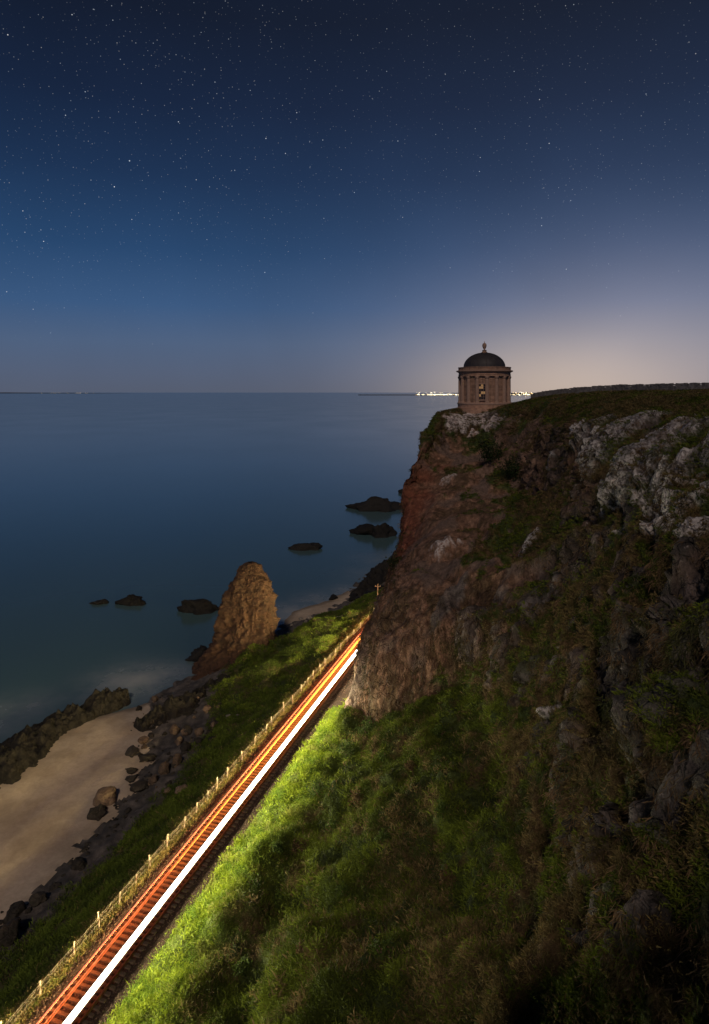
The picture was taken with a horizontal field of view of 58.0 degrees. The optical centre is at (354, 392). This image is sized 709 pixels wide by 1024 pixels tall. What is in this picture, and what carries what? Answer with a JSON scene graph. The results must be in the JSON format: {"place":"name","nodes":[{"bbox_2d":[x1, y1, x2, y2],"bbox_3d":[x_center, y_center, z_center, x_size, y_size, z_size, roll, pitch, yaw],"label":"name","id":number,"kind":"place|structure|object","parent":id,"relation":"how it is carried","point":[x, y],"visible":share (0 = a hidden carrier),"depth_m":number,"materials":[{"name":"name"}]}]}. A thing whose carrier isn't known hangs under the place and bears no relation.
{"place":"outdoors","nodes":[
{"label":"outdoors","id":0,"kind":"place"},
{"bbox_2d":[0,591,350,925],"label":"beach","id":1,"kind":"structure","parent":0,"point":[46,803],"depth_m":67.40,"materials":[{"name":"beige sand"}]},
{"bbox_2d":[3,900,25,923],"bbox_3d":[-27.292,41.945,51.569,1.450,1.164,1.752,8,11,-1],"label":"beach rock","id":2,"kind":"object","parent":1,"relation":"on","point":[17,909],"visible":0.84,"depth_m":51.34,"materials":[{"name":"grey stone"}]},
{"bbox_2d":[80,847,88,852],"bbox_3d":[-24.800,42.055,58.878,0.757,0.277,0.637,0,13,-16],"label":"boulder","id":3,"kind":"object","parent":1,"relation":"on","point":[84,849],"visible":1,"depth_m":58.77,"materials":[{"name":"stone"}]},
{"bbox_2d":[87,804,106,820],"bbox_3d":[-25.657,42.032,63.861,1.783,1.115,1.948,13,14,36],"label":"beach rock","id":4,"kind":"object","parent":1,"relation":"on","point":[98,812],"visible":1,"depth_m":63.59,"materials":[{"name":"stone"}]},
{"bbox_2d":[93,786,115,806],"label":"beach rock","id":5,"kind":"object","parent":1,"relation":"on","point":[105,796],"visible":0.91,"depth_m":65.85,"materials":[{"name":"brown stone"}]},
{"bbox_2d":[125,774,137,782],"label":"beach rock","id":6,"kind":"object","parent":1,"relation":"on","point":[130,778],"visible":1,"depth_m":69.43,"materials":[{"name":"grey stone"}]},
{"bbox_2d":[125,767,138,774],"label":"beach rock","id":7,"kind":"object","parent":1,"relation":"on","point":[131,770],"visible":0.99,"depth_m":71.04,"materials":[{"name":"stone"}]},
{"bbox_2d":[125,745,140,757],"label":"beach rock","id":8,"kind":"object","parent":1,"relation":"on","point":[132,751],"visible":1,"depth_m":74.67,"materials":[{"name":"stone"}]},
{"bbox_2d":[129,780,147,792],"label":"beach rock","id":9,"kind":"object","parent":1,"relation":"on","point":[138,786],"visible":0.99,"depth_m":67.43,"materials":[{"name":"grey stone"}]},
{"bbox_2d":[138,735,148,743],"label":"boulder","id":10,"kind":"object","parent":1,"relation":"on","point":[143,739],"visible":0.98,"depth_m":77.03,"materials":[{"name":"brown stone"}]},
{"bbox_2d":[139,753,156,761],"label":"beach rock","id":11,"kind":"object","parent":1,"relation":"on","point":[149,757],"visible":1,"depth_m":72.92,"materials":[{"name":"stone"}]},
{"bbox_2d":[329,594,337,599],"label":"boulder","id":12,"kind":"object","parent":1,"relation":"on","point":[333,596],"visible":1,"depth_m":132.47,"materials":[{"name":"black stone"}]},
{"bbox_2d":[0,559,387,1023],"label":"coastal bank","id":13,"kind":"structure","parent":0,"point":[100,843],"depth_m":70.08,"materials":[{"name":"green plant"}]},
{"bbox_2d":[0,917,20,950],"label":"beach rock","id":14,"kind":"object","parent":13,"relation":"on","point":[9,931],"visible":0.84,"depth_m":48.13,"materials":[{"name":"grey stone"}]},
{"bbox_2d":[24,907,30,913],"bbox_3d":[-26.309,41.781,51.615,0.495,0.215,0.589,0,11,21],"label":"boulder","id":15,"kind":"object","parent":13,"relation":"on","point":[27,910],"visible":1,"depth_m":51.52,"materials":[{"name":"stone"}]},
{"bbox_2d":[28,891,47,906],"bbox_3d":[-25.933,41.555,52.553,1.405,0.832,0.998,0,0,-43],"label":"beach rock","id":16,"kind":"object","parent":13,"relation":"on","point":[37,898],"visible":1,"depth_m":52.34,"materials":[{"name":"grey stone"}]},
{"bbox_2d":[49,882,61,890],"bbox_3d":[-25.439,42.002,54.430,1.024,0.485,1.108,0,0,18],"label":"beach rock","id":17,"kind":"object","parent":13,"relation":"on","point":[54,886],"visible":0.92,"depth_m":54.23,"materials":[{"name":"stone"}]},
{"bbox_2d":[70,857,86,870],"bbox_3d":[-24.243,41.660,56.371,1.374,0.964,1.295,0,0,-44],"label":"beach rock","id":18,"kind":"object","parent":13,"relation":"on","point":[79,863],"visible":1,"depth_m":56.19,"materials":[{"name":"grey stone"}]},
{"bbox_2d":[148,774,158,784],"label":"beach rock","id":19,"kind":"object","parent":13,"relation":"on","point":[153,779],"visible":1,"depth_m":68.05,"materials":[{"name":"brown stone"}]},
{"bbox_2d":[152,695,158,701],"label":"boulder","id":20,"kind":"object","parent":13,"relation":"on","point":[155,698],"visible":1,"depth_m":88.70,"materials":[{"name":"stone"}]},
{"bbox_2d":[158,761,169,774],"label":"beach rock","id":21,"kind":"object","parent":13,"relation":"on","point":[163,768],"visible":0.96,"depth_m":69.83,"materials":[{"name":"brown stone"}]},
{"bbox_2d":[169,724,179,734],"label":"beach rock","id":22,"kind":"object","parent":13,"relation":"on","point":[174,729],"visible":1,"depth_m":78.56,"materials":[{"name":"brown stone"}]},
{"bbox_2d":[172,753,181,765],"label":"beach rock","id":23,"kind":"object","parent":13,"relation":"on","point":[177,758],"visible":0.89,"depth_m":70.86,"materials":[{"name":"stone"}]},
{"bbox_2d":[174,736,182,745],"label":"beach rock","id":24,"kind":"object","parent":13,"relation":"on","point":[178,740],"visible":1,"depth_m":75.67,"materials":[{"name":"brown stone"}]},
{"bbox_2d":[175,784,187,793],"bbox_3d":[-17.452,40.295,64.703,1.237,0.910,1.465,11,2,17],"label":"boulder","id":25,"kind":"object","parent":13,"relation":"on","point":[177,789],"visible":0.56,"depth_m":64.49,"materials":[{"name":"brown stone"}]},
{"bbox_2d":[133,674,232,731],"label":"rock outcrop","id":26,"kind":"object","parent":13,"relation":"on","point":[185,704],"visible":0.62,"depth_m":83.17,"materials":[{"name":"brown stone"}]},
{"bbox_2d":[8,625,359,1020],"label":"trackside grass","id":27,"kind":"structure","parent":13,"relation":"on","point":[86,941],"depth_m":50.57,"materials":[{"name":"green plant"}]},
{"bbox_2d":[180,728,187,735],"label":"boulder","id":28,"kind":"object","parent":13,"relation":"on","point":[183,733],"visible":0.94,"depth_m":77.94,"materials":[{"name":"brown stone"}]},
{"bbox_2d":[0,615,370,1023],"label":"wire fence","id":29,"kind":"object","parent":13,"relation":"on","point":[167,842],"visible":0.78,"depth_m":52.02,"materials":[{"name":"brown wood"}]},
{"bbox_2d":[180,741,191,751],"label":"beach rock","id":30,"kind":"object","parent":13,"relation":"on","point":[185,745],"visible":0.98,"depth_m":73.84,"materials":[{"name":"stone"}]},
{"bbox_2d":[183,725,192,734],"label":"beach rock","id":31,"kind":"object","parent":13,"relation":"on","point":[189,728],"visible":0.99,"depth_m":78.17,"materials":[{"name":"brown stone"}]},
{"bbox_2d":[194,737,202,743],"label":"boulder","id":32,"kind":"object","parent":13,"relation":"on","point":[197,740],"visible":0.98,"depth_m":74.77,"materials":[{"name":"stone"}]},
{"bbox_2d":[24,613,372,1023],"bbox_3d":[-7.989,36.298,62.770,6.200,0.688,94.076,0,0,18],"label":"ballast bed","id":33,"kind":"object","parent":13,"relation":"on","point":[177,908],"visible":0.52,"depth_m":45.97,"materials":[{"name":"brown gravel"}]},
{"bbox_2d":[40,634,360,1023],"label":"railway track","id":34,"kind":"structure","parent":33,"relation":"on","point":[300,733],"depth_m":47.96,"materials":[{"name":"metal"}]},
{"bbox_2d":[37,633,360,1023],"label":"light trail","id":35,"kind":"object","parent":34,"relation":"on","point":[183,847],"visible":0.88,"depth_m":48.48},
{"bbox_2d":[62,650,356,1023],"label":"light trail","id":36,"kind":"object","parent":34,"relation":"on","point":[90,992],"visible":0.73,"depth_m":45.80,"materials":[{"name":"white"}]},
{"bbox_2d":[170,638,359,871],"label":"light trail","id":37,"kind":"object","parent":34,"relation":"on","point":[283,732],"visible":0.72,"depth_m":68.07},
{"bbox_2d":[194,727,203,736],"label":"beach rock","id":38,"kind":"object","parent":13,"relation":"on","point":[198,731],"visible":0.98,"depth_m":77.35,"materials":[{"name":"brown stone"}]},
{"bbox_2d":[195,692,203,698],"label":"boulder","id":39,"kind":"object","parent":13,"relation":"on","point":[200,694],"visible":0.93,"depth_m":86.03,"materials":[{"name":"brown stone"}]},
{"bbox_2d":[202,705,211,712],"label":"boulder","id":40,"kind":"object","parent":13,"relation":"on","point":[206,708],"visible":1,"depth_m":81.82,"materials":[{"name":"brown stone"}]},
{"bbox_2d":[191,561,279,679],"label":"sea stack","id":41,"kind":"object","parent":13,"relation":"on","point":[247,615],"visible":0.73,"depth_m":99.08,"materials":[{"name":"brown stone"}]},
{"bbox_2d":[348,593,357,600],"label":"boulder","id":42,"kind":"object","parent":13,"relation":"on","point":[353,595],"visible":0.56,"depth_m":130.19,"materials":[{"name":"black stone"}]},
{"bbox_2d":[349,550,396,596],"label":"rock reef","id":43,"kind":"object","parent":13,"relation":"on","point":[378,571],"visible":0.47,"depth_m":141.99},
{"bbox_2d":[0,393,530,742],"bbox_3d":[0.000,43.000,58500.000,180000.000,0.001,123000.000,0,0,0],"label":"sea","id":44,"kind":"structure","parent":0,"point":[163,505],"depth_m":223.41,"materials":[{"name":"liquid"}]},
{"bbox_2d":[0,687,130,788],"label":"rock reef","id":45,"kind":"object","parent":44,"relation":"in","point":[24,749],"visible":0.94,"depth_m":79.16},
{"bbox_2d":[89,599,108,604],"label":"sea rock","id":46,"kind":"object","parent":44,"relation":"in","point":[102,601],"visible":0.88,"depth_m":129.98,"materials":[{"name":"black stone"}]},
{"bbox_2d":[115,594,145,605],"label":"sea rock","id":47,"kind":"object","parent":44,"relation":"in","point":[131,600],"visible":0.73,"depth_m":129.45,"materials":[{"name":"black stone"}]},
{"bbox_2d":[185,645,207,661],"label":"sea rock","id":48,"kind":"object","parent":44,"relation":"in","point":[197,653],"visible":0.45,"depth_m":102.62,"materials":[{"name":"black stone"}]},
{"bbox_2d":[177,599,218,614],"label":"sea rock","id":49,"kind":"object","parent":44,"relation":"in","point":[200,606],"visible":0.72,"depth_m":124.97,"materials":[{"name":"black stone"}]},
{"bbox_2d":[288,542,322,550],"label":"sea rock","id":50,"kind":"object","parent":44,"relation":"in","point":[306,546],"visible":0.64,"depth_m":174.59,"materials":[{"name":"black stone"}]},
{"bbox_2d":[349,523,373,534],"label":"sea rock","id":51,"kind":"object","parent":44,"relation":"in","point":[364,529],"visible":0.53,"depth_m":193.02,"materials":[{"name":"black stone"}]},
{"bbox_2d":[345,496,401,511],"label":"sea rock","id":52,"kind":"object","parent":44,"relation":"in","point":[374,504],"visible":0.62,"depth_m":232.34,"materials":[{"name":"black stone"}]},
{"bbox_2d":[371,523,396,537],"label":"sea rock","id":53,"kind":"object","parent":44,"relation":"in","point":[384,530],"visible":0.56,"depth_m":189.95,"materials":[{"name":"black stone"}]},
{"bbox_2d":[0,0,708,392],"label":"sky","id":54,"kind":"structure","parent":0,"point":[197,196],"materials":[{"name":"blue"}]},
{"bbox_2d":[108,394,708,1023],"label":"cliff","id":55,"kind":"structure","parent":0,"point":[434,496],"depth_m":47.80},
{"bbox_2d":[232,955,252,982],"bbox_3d":[-6.747,34.555,38.575,1.333,1.132,1.481,0,0,0],"label":"shrub","id":56,"kind":"object","parent":55,"relation":"on","point":[239,966],"visible":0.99,"depth_m":38.34,"materials":[{"name":"green plant"}]},
{"bbox_2d":[245,872,273,890],"bbox_3d":[-6.749,34.949,45.046,2.019,1.938,2.125,0,0,0],"label":"shrub","id":57,"kind":"object","parent":55,"relation":"on","point":[255,882],"visible":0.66,"depth_m":45.30,"materials":[{"name":"green plant"}]},
{"bbox_2d":[269,836,283,857],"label":"shrub","id":58,"kind":"object","parent":55,"relation":"on","point":[276,847],"visible":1,"depth_m":48.05,"materials":[{"name":"green plant"}]},
{"bbox_2d":[288,838,310,854],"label":"shrub","id":59,"kind":"object","parent":55,"relation":"on","point":[294,845],"visible":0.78,"depth_m":48.29,"materials":[{"name":"green plant"}]},
{"bbox_2d":[295,936,312,958],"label":"shrub","id":60,"kind":"object","parent":55,"relation":"on","point":[300,947],"visible":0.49,"depth_m":35.76,"materials":[{"name":"green plant"}]},
{"bbox_2d":[303,775,330,798],"bbox_3d":[-2.972,34.585,55.600,2.663,2.128,2.339,0,0,28],"label":"shrub","id":61,"kind":"object","parent":55,"relation":"on","point":[315,789],"visible":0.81,"depth_m":55.62,"materials":[{"name":"green plant"}]},
{"bbox_2d":[323,812,342,833],"bbox_3d":[-1.635,34.476,50.615,1.692,1.753,2.160,0,0,0],"label":"shrub","id":62,"kind":"object","parent":55,"relation":"on","point":[331,823],"visible":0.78,"depth_m":50.69,"materials":[{"name":"green plant"}]},
{"bbox_2d":[336,739,358,759],"bbox_3d":[-0.627,34.095,60.903,2.332,2.442,2.361,0,0,-26],"label":"shrub","id":63,"kind":"object","parent":55,"relation":"on","point":[349,754],"visible":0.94,"depth_m":60.76,"materials":[{"name":"green plant"}]},
{"bbox_2d":[347,782,363,806],"bbox_3d":[0.219,32.821,52.171,1.884,1.694,1.867,0,0,39],"label":"shrub","id":64,"kind":"object","parent":55,"relation":"on","point":[356,795],"visible":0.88,"depth_m":52.01,"materials":[{"name":"brown plant"}]},
{"bbox_2d":[353,715,379,736],"bbox_3d":[1.260,33.251,63.223,2.879,2.902,2.724,0,0,0],"label":"shrub","id":65,"kind":"object","parent":55,"relation":"on","point":[369,726],"visible":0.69,"depth_m":63.00,"materials":[{"name":"green plant"}]},
{"bbox_2d":[366,936,396,961],"bbox_3d":[1.360,28.654,32.887,1.768,1.424,1.418,0,0,24],"label":"shrub","id":66,"kind":"object","parent":55,"relation":"on","point":[379,948],"visible":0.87,"depth_m":32.82,"materials":[{"name":"green plant"}]},
{"bbox_2d":[373,828,391,843],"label":"shrub","id":67,"kind":"object","parent":55,"relation":"on","point":[382,836],"visible":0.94,"depth_m":43.71,"materials":[{"name":"green plant"}]},
{"bbox_2d":[383,552,400,570],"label":"shrub","id":68,"kind":"object","parent":55,"relation":"on","point":[390,560],"visible":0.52,"depth_m":85.11,"materials":[{"name":"green plant"}]},
{"bbox_2d":[99,388,708,1023],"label":"hillside grass","id":69,"kind":"structure","parent":55,"relation":"on","point":[463,946],"depth_m":38.05,"materials":[{"name":"green plant"}]},
{"bbox_2d":[404,760,416,772],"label":"shrub","id":70,"kind":"object","parent":55,"relation":"on","point":[408,765],"visible":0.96,"depth_m":51.85,"materials":[{"name":"brown plant"}]},
{"bbox_2d":[355,502,486,715],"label":"rockfall netting","id":71,"kind":"object","parent":55,"relation":"hanging from","point":[411,610],"visible":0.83,"depth_m":69.72,"materials":[{"name":"metal"}]},
{"bbox_2d":[434,800,449,817],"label":"shrub","id":72,"kind":"object","parent":55,"relation":"on","point":[442,808],"visible":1,"depth_m":42.97,"materials":[{"name":"green plant"}]},
{"bbox_2d":[456,341,512,413],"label":"domed temple","id":73,"kind":"structure","parent":55,"relation":"on","point":[484,380],"depth_m":121.09,"materials":[{"name":"stone"}]},
{"bbox_2d":[478,383,484,400],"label":"window","id":74,"kind":"structure","parent":73,"relation":"in","point":[481,385],"depth_m":120.60,"materials":[{"name":"glass"}]},
{"bbox_2d":[475,436,506,464],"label":"shrub","id":75,"kind":"object","parent":55,"relation":"on","point":[487,452],"visible":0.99,"depth_m":101.31,"materials":[{"name":"green plant"}]},
{"bbox_2d":[493,453,526,482],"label":"shrub","id":76,"kind":"object","parent":55,"relation":"on","point":[510,471],"visible":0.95,"depth_m":94.90,"materials":[{"name":"green plant"}]},
{"bbox_2d":[350,407,708,1023],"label":"cliff scrub","id":77,"kind":"object","parent":55,"relation":"on","point":[665,664],"visible":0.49,"depth_m":35.23,"materials":[{"name":"green plant"}]},
{"bbox_2d":[530,382,708,397],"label":"stone wall","id":78,"kind":"structure","parent":55,"relation":"on","point":[670,386],"depth_m":93.71,"materials":[{"name":"grey stone"}]},
{"bbox_2d":[423,393,532,394],"bbox_3d":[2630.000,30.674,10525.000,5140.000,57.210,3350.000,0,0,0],"label":"shore","id":79,"kind":"structure","parent":0,"point":[511,394],"depth_m":9779.81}
]}

